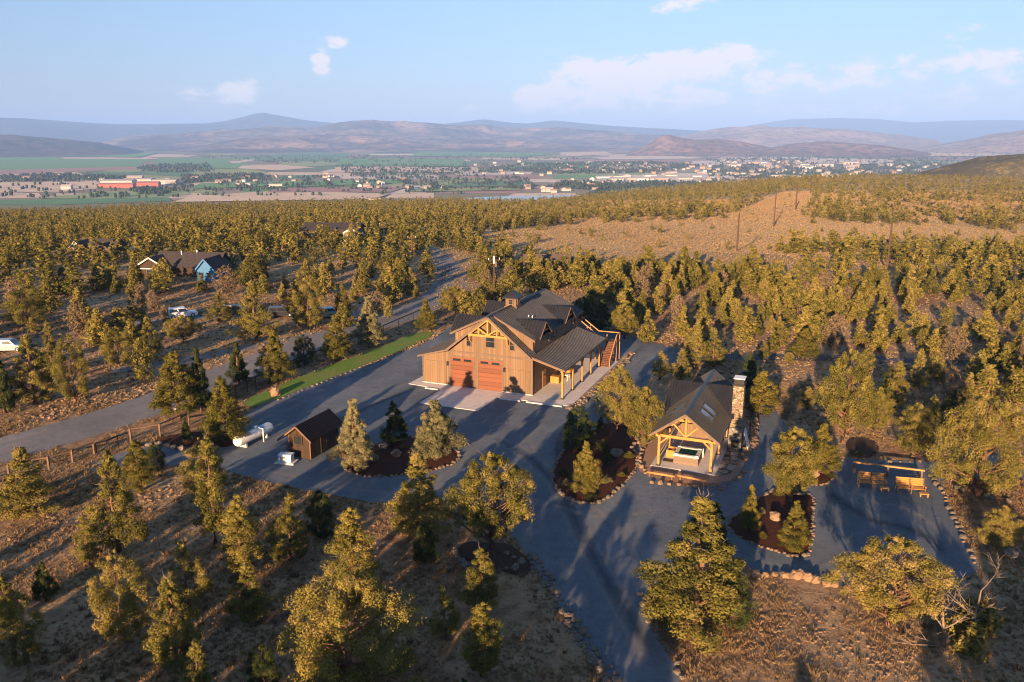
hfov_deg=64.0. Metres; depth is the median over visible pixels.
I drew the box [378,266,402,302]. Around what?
juniper tree
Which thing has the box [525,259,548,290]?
juniper tree
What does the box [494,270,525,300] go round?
juniper tree
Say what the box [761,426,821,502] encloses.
juniper tree
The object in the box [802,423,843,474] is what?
pine tree
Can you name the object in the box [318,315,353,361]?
pine tree
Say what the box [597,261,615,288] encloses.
juniper tree
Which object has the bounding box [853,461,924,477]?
hitching rail
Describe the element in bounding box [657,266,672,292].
juniper tree
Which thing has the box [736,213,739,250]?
utility pole
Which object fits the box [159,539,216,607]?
juniper tree
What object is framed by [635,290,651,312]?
juniper tree
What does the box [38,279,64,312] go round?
juniper tree
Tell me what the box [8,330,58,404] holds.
juniper tree
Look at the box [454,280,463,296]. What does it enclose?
juniper tree
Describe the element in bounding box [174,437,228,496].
juniper tree
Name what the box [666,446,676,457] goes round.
tub steps
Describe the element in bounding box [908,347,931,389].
juniper tree
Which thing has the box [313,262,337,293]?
juniper tree
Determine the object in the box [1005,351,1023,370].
juniper tree
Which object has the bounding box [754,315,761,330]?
juniper tree
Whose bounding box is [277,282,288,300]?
juniper tree
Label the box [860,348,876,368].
juniper tree
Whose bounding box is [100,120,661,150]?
scrub hills
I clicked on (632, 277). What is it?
juniper tree
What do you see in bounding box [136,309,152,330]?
juniper tree
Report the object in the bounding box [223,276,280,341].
juniper tree
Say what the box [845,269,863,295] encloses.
juniper tree
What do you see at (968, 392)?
juniper tree
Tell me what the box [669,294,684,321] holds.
juniper tree
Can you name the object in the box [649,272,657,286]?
juniper tree
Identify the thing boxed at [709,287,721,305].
juniper tree
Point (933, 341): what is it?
juniper tree
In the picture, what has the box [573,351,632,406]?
pea gravel strip
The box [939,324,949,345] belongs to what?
juniper tree
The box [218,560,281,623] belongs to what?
juniper tree
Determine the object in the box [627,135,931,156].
butte hills
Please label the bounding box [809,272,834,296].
juniper tree
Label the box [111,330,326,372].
side track
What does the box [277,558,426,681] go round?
juniper tree
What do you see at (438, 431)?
silver juniper
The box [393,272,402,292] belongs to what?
juniper tree
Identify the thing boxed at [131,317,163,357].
juniper tree
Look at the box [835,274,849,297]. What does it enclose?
juniper tree
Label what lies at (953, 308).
juniper tree
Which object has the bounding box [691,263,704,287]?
juniper tree
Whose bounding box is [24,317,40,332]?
juniper tree
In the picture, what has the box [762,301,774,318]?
juniper tree
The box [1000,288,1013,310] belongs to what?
juniper tree
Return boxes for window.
[206,272,212,278]
[293,435,302,445]
[466,335,471,346]
[485,337,494,348]
[509,341,514,350]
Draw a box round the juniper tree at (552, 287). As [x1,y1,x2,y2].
[543,268,560,290]
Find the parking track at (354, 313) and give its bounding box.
[112,311,370,326]
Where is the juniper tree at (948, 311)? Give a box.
[939,306,955,325]
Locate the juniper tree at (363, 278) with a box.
[355,266,371,288]
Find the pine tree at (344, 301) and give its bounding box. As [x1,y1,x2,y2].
[334,284,354,316]
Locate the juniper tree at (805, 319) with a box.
[792,309,814,337]
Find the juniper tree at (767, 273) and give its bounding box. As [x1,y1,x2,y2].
[756,268,775,296]
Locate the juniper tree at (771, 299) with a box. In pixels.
[763,285,782,308]
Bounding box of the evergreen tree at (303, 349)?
[290,334,317,366]
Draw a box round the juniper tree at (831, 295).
[825,284,847,314]
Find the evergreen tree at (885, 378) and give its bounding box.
[877,365,898,401]
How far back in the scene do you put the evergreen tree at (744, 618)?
51.00 m
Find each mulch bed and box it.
[154,431,233,446]
[347,438,457,476]
[458,541,531,574]
[553,423,636,503]
[728,490,813,556]
[810,470,831,484]
[846,436,878,457]
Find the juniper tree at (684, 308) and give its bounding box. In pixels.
[674,305,692,330]
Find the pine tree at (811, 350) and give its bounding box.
[786,328,822,359]
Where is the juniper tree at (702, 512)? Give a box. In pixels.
[632,486,745,656]
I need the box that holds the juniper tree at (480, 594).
[456,544,500,610]
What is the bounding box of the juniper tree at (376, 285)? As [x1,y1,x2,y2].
[371,262,397,290]
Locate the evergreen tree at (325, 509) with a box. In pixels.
[301,489,336,539]
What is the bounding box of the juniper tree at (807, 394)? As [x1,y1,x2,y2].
[798,386,816,409]
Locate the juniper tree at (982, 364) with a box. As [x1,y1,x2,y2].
[972,351,989,382]
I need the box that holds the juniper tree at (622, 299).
[612,291,633,312]
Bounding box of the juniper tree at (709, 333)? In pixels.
[700,322,716,349]
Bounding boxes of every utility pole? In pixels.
[408,235,415,254]
[488,256,499,300]
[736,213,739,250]
[773,191,776,226]
[795,183,797,209]
[886,222,892,268]
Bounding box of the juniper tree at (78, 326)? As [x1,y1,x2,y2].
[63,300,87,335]
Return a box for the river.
[463,195,579,200]
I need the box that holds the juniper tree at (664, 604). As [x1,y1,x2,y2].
[652,590,680,622]
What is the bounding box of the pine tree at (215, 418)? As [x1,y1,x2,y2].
[195,375,251,441]
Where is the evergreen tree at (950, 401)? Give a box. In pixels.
[939,390,965,430]
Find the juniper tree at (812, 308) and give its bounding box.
[809,303,817,324]
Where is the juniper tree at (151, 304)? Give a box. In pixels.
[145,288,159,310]
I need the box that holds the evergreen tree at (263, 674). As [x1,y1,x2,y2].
[243,643,282,681]
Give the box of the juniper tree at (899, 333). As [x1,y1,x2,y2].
[888,321,910,342]
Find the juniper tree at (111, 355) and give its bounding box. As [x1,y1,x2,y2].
[98,326,133,366]
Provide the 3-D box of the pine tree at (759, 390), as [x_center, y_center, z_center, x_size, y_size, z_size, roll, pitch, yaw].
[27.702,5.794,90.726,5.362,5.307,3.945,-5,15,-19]
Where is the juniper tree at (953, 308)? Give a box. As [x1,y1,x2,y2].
[949,302,956,314]
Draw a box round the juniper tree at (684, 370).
[669,347,692,379]
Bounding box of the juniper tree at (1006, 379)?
[1000,365,1014,384]
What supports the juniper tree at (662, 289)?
on the ground at (516, 599)
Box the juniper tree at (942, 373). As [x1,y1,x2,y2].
[932,365,945,381]
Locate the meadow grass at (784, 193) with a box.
[477,190,1023,283]
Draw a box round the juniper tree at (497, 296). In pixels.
[487,274,503,299]
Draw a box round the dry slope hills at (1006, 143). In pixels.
[909,130,1023,154]
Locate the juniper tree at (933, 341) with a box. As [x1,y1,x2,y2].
[922,328,945,354]
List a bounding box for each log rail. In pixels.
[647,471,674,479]
[677,475,706,484]
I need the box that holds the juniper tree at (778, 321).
[772,316,783,335]
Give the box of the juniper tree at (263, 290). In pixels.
[256,274,270,294]
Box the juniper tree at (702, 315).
[694,301,711,324]
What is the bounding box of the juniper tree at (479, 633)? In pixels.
[459,601,503,677]
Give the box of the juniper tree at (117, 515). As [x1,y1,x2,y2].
[82,449,149,551]
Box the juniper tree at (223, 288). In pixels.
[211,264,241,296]
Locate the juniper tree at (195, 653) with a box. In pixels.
[179,638,214,681]
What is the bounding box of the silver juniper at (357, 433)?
[326,398,378,470]
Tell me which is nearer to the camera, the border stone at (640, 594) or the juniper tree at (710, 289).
the border stone at (640, 594)
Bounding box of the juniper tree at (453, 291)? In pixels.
[441,285,465,314]
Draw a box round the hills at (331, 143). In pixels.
[175,134,633,152]
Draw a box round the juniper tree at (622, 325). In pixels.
[611,303,641,338]
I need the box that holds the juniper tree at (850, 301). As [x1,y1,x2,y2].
[843,290,873,313]
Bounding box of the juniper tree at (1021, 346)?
[1016,335,1023,358]
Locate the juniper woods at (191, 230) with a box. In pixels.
[0,171,1023,333]
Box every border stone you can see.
[154,441,162,445]
[177,445,184,450]
[451,549,458,554]
[457,557,464,563]
[460,561,469,567]
[510,563,518,570]
[517,557,525,563]
[531,554,538,559]
[541,580,549,587]
[545,570,552,575]
[546,585,553,591]
[549,575,555,580]
[552,603,560,608]
[553,588,560,594]
[558,607,565,614]
[563,619,570,626]
[564,612,573,618]
[568,623,573,628]
[571,616,581,623]
[572,633,582,641]
[578,626,587,634]
[586,651,596,657]
[587,657,601,666]
[591,646,598,651]
[595,651,601,657]
[595,663,605,673]
[601,676,611,681]
[606,663,612,669]
[612,671,618,676]
[612,676,622,681]
[636,592,643,596]
[672,668,682,674]
[950,515,957,519]
[959,533,966,538]
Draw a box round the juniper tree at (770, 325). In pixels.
[765,315,776,329]
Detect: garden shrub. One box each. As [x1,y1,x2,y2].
[180,417,193,441]
[210,433,222,441]
[557,468,567,477]
[561,478,569,485]
[584,492,597,500]
[596,417,605,429]
[596,439,610,452]
[600,474,612,483]
[602,450,612,465]
[617,472,626,476]
[622,451,636,457]
[757,531,768,538]
[758,507,765,513]
[772,491,783,496]
[777,542,785,546]
[828,473,835,478]
[853,450,862,455]
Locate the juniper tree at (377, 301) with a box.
[371,290,384,313]
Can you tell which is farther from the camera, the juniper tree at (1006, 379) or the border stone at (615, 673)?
the juniper tree at (1006, 379)
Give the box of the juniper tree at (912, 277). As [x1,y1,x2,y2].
[897,264,925,300]
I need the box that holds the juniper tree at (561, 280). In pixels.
[557,265,567,287]
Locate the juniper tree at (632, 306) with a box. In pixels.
[616,300,640,330]
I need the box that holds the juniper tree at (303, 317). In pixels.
[291,273,326,328]
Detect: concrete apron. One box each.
[420,385,474,406]
[448,389,502,410]
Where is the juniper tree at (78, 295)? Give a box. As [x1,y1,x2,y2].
[61,287,92,323]
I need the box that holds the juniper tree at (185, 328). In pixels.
[162,314,203,342]
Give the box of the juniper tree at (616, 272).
[604,257,623,290]
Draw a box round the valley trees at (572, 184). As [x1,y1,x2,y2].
[0,151,1023,198]
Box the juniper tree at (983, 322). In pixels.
[967,309,1007,340]
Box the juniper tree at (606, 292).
[600,280,611,298]
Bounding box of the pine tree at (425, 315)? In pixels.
[413,297,438,331]
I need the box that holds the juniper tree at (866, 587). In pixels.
[820,533,962,627]
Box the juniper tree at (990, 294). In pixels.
[981,291,996,310]
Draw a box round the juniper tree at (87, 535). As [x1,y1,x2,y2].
[68,511,102,566]
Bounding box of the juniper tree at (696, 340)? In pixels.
[683,326,707,368]
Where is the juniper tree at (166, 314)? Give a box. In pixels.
[157,304,170,322]
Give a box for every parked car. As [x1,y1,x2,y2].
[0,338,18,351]
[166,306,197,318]
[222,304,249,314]
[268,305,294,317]
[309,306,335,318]
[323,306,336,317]
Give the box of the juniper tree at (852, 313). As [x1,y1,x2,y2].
[846,306,858,321]
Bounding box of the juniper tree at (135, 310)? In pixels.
[122,298,141,320]
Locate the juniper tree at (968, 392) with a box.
[959,372,975,399]
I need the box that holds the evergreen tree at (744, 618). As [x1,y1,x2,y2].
[699,564,758,629]
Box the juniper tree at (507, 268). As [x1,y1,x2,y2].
[500,265,514,290]
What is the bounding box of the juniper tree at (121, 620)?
[86,549,154,645]
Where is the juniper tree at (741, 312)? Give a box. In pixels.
[736,306,751,327]
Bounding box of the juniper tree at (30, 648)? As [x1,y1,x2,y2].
[0,587,47,667]
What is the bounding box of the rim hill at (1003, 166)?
[919,154,1023,179]
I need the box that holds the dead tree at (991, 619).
[942,553,1003,639]
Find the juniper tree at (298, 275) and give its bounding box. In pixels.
[288,269,306,296]
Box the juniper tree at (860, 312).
[843,291,868,317]
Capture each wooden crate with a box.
[550,374,560,382]
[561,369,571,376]
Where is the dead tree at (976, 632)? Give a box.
[921,582,988,663]
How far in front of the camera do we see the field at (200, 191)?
2269.20 m
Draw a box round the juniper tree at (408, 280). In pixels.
[402,267,418,294]
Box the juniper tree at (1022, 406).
[1012,403,1023,437]
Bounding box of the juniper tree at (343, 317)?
[335,302,355,328]
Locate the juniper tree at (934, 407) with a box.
[919,394,944,448]
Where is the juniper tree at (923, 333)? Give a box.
[916,328,928,347]
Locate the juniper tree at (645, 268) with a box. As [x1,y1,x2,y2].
[635,263,656,291]
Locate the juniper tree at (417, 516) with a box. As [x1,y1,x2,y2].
[384,446,452,534]
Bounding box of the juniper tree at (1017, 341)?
[1011,331,1022,354]
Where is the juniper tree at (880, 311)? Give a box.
[870,304,891,327]
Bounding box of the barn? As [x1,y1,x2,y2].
[417,288,619,399]
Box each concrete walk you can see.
[409,376,447,388]
[498,392,530,400]
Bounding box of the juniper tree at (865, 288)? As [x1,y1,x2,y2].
[856,280,877,305]
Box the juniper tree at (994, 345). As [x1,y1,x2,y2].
[975,334,1004,364]
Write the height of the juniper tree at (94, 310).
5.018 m
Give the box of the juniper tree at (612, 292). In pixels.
[605,284,616,304]
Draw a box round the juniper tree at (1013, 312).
[1009,301,1021,320]
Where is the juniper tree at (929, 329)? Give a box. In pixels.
[918,313,933,332]
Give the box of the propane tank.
[233,422,272,447]
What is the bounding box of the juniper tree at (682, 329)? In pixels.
[674,311,692,337]
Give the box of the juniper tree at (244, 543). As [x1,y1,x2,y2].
[218,494,263,579]
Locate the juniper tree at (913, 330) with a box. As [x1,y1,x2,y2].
[905,310,930,336]
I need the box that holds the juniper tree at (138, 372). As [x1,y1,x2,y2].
[127,338,154,382]
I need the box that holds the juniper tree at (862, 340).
[852,322,868,345]
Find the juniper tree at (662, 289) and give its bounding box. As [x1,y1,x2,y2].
[659,283,667,297]
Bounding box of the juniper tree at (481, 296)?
[465,288,486,314]
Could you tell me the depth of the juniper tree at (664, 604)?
51.50 m
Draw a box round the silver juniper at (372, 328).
[347,295,386,347]
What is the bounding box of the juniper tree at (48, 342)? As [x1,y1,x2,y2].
[37,319,62,370]
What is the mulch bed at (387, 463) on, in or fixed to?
on the gravel driveway
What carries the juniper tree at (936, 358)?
on the ground at (516, 599)
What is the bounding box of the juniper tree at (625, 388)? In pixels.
[589,365,641,428]
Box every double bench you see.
[857,471,889,491]
[895,476,929,497]
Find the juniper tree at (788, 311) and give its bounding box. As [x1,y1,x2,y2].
[777,296,798,323]
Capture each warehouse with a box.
[596,176,609,178]
[611,178,623,180]
[654,177,667,179]
[676,177,692,178]
[747,161,760,163]
[816,163,833,166]
[842,161,858,164]
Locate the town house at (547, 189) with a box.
[545,187,552,191]
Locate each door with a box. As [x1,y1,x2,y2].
[320,434,327,453]
[426,360,446,383]
[449,355,474,387]
[477,358,502,391]
[506,369,529,393]
[542,369,545,387]
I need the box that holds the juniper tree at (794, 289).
[785,279,806,308]
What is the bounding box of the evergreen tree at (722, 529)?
[694,502,730,553]
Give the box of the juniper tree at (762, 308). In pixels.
[756,302,765,321]
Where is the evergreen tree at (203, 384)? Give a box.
[189,348,211,411]
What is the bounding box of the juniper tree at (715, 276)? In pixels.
[697,271,724,297]
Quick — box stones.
[0,302,1020,681]
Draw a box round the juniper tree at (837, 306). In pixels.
[826,299,844,321]
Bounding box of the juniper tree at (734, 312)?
[728,298,744,323]
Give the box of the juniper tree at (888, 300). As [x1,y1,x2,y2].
[881,297,899,315]
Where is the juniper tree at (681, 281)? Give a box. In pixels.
[674,265,688,294]
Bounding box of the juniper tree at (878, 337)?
[868,314,889,350]
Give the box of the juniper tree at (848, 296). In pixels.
[840,286,854,308]
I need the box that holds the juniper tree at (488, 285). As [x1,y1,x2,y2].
[478,279,492,299]
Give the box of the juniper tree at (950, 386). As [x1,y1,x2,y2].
[942,377,958,395]
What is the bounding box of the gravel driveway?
[100,307,1023,681]
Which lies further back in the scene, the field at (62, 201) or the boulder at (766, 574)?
the field at (62, 201)
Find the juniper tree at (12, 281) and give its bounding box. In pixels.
[3,276,24,307]
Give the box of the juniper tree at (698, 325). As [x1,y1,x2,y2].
[691,319,700,331]
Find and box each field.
[0,157,82,165]
[0,159,147,169]
[0,166,136,173]
[0,172,83,174]
[0,179,99,191]
[0,193,41,197]
[0,197,171,204]
[45,190,189,198]
[49,193,82,196]
[60,157,157,158]
[82,152,157,156]
[92,172,145,174]
[103,169,179,171]
[134,189,214,193]
[141,171,194,175]
[142,155,195,156]
[143,175,181,178]
[146,154,184,155]
[154,158,230,164]
[160,157,256,158]
[168,193,201,197]
[173,191,390,201]
[191,181,265,188]
[192,169,267,175]
[193,182,214,184]
[197,163,249,167]
[204,168,241,168]
[239,165,314,169]
[243,189,273,192]
[252,152,348,160]
[262,172,352,174]
[265,186,404,192]
[270,180,401,187]
[277,175,314,178]
[279,161,337,165]
[302,167,334,168]
[320,169,334,171]
[335,158,464,165]
[335,166,478,171]
[336,175,438,178]
[370,154,412,154]
[373,182,455,184]
[376,172,433,174]
[386,193,433,197]
[391,189,425,192]
[397,151,483,151]
[410,187,520,191]
[411,152,557,156]
[434,178,503,181]
[439,189,525,193]
[447,182,537,186]
[455,171,532,174]
[456,186,545,188]
[462,175,540,178]
[464,162,489,163]
[482,157,568,159]
[509,193,576,195]
[519,162,609,163]
[527,179,562,181]
[528,155,594,156]
[547,172,650,174]
[550,164,666,170]
[553,165,592,167]
[553,175,609,178]
[559,152,611,155]
[560,154,627,155]
[571,160,682,161]
[594,157,698,158]
[601,175,664,179]
[609,156,684,156]
[663,173,750,181]
[691,160,764,164]
[709,156,749,156]
[718,157,816,158]
[768,156,800,156]
[782,172,856,174]
[803,158,893,164]
[894,157,976,158]
[895,161,957,162]
[928,152,1004,155]
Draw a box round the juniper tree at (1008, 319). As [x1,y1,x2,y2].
[1002,307,1015,326]
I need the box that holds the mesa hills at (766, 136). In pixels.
[676,125,941,148]
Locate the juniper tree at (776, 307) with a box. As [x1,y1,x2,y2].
[770,294,782,314]
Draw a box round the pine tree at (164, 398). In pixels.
[147,350,200,418]
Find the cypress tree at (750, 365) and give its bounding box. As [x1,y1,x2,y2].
[741,353,758,390]
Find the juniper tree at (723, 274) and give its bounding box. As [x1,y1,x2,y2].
[718,270,730,290]
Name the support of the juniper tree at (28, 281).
on the ground at (516, 599)
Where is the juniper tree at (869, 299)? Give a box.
[866,294,874,311]
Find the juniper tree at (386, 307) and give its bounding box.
[382,296,392,317]
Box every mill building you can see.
[60,184,72,188]
[98,183,116,187]
[100,179,136,184]
[117,183,135,187]
[124,178,155,180]
[127,175,143,177]
[136,181,160,185]
[151,179,178,183]
[268,183,282,186]
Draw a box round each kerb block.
[499,398,519,401]
[526,401,561,406]
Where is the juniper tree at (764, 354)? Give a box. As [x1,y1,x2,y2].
[758,342,769,359]
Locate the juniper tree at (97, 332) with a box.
[80,312,114,345]
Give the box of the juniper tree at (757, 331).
[733,307,762,337]
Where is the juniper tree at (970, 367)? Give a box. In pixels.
[964,356,978,376]
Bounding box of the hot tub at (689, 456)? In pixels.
[673,446,702,466]
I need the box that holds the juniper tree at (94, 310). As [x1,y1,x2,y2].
[83,308,107,338]
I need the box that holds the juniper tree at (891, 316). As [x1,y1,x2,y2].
[882,302,897,322]
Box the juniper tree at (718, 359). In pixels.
[702,329,728,367]
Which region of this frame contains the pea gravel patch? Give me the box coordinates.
[638,408,750,483]
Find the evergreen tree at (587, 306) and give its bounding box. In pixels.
[575,296,593,321]
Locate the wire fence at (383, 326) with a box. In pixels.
[235,309,426,397]
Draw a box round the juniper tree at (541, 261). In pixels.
[538,258,546,278]
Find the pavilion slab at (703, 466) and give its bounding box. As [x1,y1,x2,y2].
[651,423,728,475]
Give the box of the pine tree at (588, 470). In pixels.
[566,440,606,494]
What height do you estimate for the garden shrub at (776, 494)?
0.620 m
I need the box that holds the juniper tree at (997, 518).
[971,505,1023,550]
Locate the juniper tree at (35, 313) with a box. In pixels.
[0,284,49,325]
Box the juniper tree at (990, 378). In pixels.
[973,364,1009,400]
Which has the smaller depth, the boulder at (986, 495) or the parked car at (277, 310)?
the boulder at (986, 495)
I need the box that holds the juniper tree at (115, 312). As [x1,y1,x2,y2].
[105,307,126,337]
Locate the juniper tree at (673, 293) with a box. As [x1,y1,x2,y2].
[663,280,679,303]
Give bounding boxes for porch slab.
[526,387,584,405]
[544,380,593,391]
[559,373,602,383]
[570,364,610,375]
[576,358,617,367]
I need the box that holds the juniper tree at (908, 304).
[901,287,916,313]
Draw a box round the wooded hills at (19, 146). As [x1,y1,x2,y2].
[0,135,143,156]
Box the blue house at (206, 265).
[136,250,233,280]
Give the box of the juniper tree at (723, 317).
[714,303,729,326]
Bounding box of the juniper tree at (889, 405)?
[863,386,895,434]
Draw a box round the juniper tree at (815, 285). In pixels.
[799,276,824,305]
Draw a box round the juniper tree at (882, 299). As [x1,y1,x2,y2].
[876,291,886,307]
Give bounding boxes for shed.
[277,409,343,459]
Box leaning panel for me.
[743,428,749,450]
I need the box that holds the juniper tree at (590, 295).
[582,277,610,313]
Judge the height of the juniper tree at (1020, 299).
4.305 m
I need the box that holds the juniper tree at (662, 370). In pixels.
[651,350,671,379]
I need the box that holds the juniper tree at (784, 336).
[775,321,790,346]
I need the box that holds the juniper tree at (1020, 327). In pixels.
[1016,318,1023,334]
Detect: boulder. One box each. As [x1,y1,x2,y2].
[269,386,280,396]
[378,442,387,449]
[391,449,401,456]
[610,448,623,456]
[739,564,751,572]
[741,570,750,576]
[751,570,761,578]
[761,571,769,577]
[769,511,780,520]
[771,571,777,576]
[780,571,790,578]
[790,568,803,579]
[794,488,805,494]
[802,571,813,581]
[811,574,820,583]
[822,579,831,586]
[831,581,838,587]
[886,585,893,593]
[954,485,963,490]
[983,493,993,498]
[1002,548,1018,557]
[1005,498,1011,503]
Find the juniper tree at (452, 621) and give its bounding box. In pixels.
[426,584,461,636]
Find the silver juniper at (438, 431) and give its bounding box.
[406,399,469,459]
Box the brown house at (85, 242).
[68,238,127,255]
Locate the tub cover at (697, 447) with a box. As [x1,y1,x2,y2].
[681,445,703,456]
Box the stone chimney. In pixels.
[728,375,746,451]
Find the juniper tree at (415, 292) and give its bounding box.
[412,286,418,296]
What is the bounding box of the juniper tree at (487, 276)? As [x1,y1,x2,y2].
[478,268,492,288]
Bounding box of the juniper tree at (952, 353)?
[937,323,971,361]
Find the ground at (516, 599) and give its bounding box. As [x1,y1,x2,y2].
[0,143,1023,681]
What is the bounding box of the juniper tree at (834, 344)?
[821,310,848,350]
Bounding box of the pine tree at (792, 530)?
[777,500,812,552]
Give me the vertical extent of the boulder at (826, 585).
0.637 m
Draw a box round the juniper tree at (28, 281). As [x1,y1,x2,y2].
[20,278,38,310]
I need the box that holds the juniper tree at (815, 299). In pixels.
[809,292,824,322]
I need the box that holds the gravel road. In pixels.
[0,246,467,463]
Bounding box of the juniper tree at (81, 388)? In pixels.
[50,334,91,401]
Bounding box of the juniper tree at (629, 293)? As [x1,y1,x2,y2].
[615,277,638,306]
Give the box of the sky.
[0,0,1023,130]
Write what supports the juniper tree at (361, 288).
on the ground at (516, 599)
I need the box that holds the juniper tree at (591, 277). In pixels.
[582,272,605,299]
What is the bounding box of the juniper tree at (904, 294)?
[900,279,918,300]
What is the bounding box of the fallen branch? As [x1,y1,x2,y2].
[869,617,956,646]
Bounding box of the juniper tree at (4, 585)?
[0,573,23,624]
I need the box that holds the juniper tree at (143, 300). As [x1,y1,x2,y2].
[132,281,148,307]
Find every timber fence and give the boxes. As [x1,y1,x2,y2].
[0,441,95,475]
[128,411,189,440]
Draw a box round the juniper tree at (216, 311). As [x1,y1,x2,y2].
[202,291,237,321]
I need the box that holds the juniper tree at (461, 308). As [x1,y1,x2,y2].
[452,290,472,314]
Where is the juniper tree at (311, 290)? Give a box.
[305,279,314,293]
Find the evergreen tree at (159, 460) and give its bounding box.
[146,443,166,473]
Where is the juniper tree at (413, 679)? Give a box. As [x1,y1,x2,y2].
[409,676,427,681]
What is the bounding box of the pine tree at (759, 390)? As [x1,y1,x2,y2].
[744,371,780,415]
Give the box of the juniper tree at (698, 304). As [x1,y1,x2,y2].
[692,290,710,309]
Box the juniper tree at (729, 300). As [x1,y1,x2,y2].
[716,286,735,315]
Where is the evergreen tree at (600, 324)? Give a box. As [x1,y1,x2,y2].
[586,299,613,329]
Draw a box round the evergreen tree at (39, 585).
[31,561,59,601]
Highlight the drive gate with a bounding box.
[95,432,128,453]
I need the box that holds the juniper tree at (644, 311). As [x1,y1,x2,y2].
[639,304,653,318]
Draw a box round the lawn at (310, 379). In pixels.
[245,331,432,406]
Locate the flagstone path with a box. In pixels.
[716,451,738,475]
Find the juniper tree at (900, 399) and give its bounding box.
[884,361,910,408]
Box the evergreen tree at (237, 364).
[225,342,249,383]
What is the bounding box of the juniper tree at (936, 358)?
[926,350,948,376]
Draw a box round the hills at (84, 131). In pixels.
[0,113,701,141]
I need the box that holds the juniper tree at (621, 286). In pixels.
[616,274,624,293]
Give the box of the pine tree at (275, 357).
[254,330,297,383]
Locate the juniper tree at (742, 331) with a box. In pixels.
[735,315,754,343]
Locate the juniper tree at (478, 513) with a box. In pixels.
[439,450,537,547]
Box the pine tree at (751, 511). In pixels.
[739,484,761,531]
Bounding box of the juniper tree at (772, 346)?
[767,330,780,350]
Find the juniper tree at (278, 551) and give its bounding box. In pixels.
[264,492,313,563]
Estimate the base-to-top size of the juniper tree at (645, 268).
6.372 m
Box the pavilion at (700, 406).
[649,369,734,473]
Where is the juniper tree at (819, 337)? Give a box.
[807,312,834,342]
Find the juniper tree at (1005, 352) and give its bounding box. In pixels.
[989,342,1014,372]
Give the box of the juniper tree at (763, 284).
[755,278,771,300]
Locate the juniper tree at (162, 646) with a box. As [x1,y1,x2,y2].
[138,570,203,674]
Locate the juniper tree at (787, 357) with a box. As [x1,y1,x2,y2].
[783,352,794,362]
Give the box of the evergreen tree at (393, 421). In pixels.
[379,401,409,444]
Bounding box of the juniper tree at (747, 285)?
[737,267,759,294]
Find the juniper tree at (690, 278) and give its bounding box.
[676,264,701,288]
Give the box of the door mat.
[662,458,672,461]
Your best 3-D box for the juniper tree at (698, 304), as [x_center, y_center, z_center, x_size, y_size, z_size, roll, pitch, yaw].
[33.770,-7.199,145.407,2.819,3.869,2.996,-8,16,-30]
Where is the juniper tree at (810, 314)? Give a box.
[788,305,820,332]
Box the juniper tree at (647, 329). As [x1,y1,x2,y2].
[636,309,659,342]
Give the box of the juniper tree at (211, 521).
[192,429,236,544]
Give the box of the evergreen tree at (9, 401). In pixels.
[0,360,17,413]
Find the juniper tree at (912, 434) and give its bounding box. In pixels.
[891,401,938,452]
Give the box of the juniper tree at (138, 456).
[118,440,156,492]
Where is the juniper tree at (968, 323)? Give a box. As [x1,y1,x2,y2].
[959,316,974,331]
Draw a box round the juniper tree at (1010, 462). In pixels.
[922,391,1023,498]
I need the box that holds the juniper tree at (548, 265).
[537,260,560,287]
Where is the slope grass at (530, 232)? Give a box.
[0,195,1023,409]
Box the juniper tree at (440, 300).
[438,288,448,307]
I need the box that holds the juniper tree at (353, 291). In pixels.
[348,280,359,300]
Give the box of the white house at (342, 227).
[301,222,365,240]
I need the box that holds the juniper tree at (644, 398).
[621,385,673,448]
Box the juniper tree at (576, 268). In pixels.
[564,253,589,287]
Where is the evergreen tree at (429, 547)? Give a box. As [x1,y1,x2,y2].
[411,521,440,563]
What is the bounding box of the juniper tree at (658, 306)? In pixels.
[650,286,665,313]
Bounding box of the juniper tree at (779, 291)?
[765,285,780,302]
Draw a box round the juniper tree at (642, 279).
[635,276,651,299]
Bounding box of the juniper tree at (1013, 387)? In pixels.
[1001,367,1023,404]
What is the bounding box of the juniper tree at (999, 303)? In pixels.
[993,298,1006,311]
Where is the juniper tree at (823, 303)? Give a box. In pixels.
[818,286,843,310]
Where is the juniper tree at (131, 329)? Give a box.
[121,318,141,344]
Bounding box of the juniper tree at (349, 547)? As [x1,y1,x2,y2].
[319,507,382,603]
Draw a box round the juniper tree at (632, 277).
[630,269,640,287]
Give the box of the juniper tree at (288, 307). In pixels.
[283,279,309,325]
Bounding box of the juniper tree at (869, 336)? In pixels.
[867,323,876,340]
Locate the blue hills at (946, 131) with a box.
[751,118,1023,142]
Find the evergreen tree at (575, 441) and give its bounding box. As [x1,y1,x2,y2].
[560,405,601,450]
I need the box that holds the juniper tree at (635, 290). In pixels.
[633,287,639,297]
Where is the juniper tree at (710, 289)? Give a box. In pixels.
[705,279,715,300]
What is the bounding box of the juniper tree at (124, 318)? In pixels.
[117,308,127,327]
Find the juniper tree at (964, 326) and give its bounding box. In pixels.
[959,323,967,335]
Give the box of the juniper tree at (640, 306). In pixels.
[634,297,647,323]
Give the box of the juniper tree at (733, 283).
[727,280,739,298]
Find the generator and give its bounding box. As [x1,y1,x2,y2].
[274,451,298,464]
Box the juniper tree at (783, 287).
[778,272,797,303]
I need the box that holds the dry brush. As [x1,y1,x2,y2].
[0,268,1023,681]
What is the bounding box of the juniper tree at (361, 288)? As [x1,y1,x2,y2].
[356,279,367,293]
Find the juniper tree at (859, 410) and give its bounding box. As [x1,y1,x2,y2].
[815,348,881,443]
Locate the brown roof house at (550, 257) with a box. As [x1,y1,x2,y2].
[523,254,570,267]
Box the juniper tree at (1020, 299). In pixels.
[1017,288,1023,310]
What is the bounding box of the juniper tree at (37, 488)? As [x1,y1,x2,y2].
[0,445,60,520]

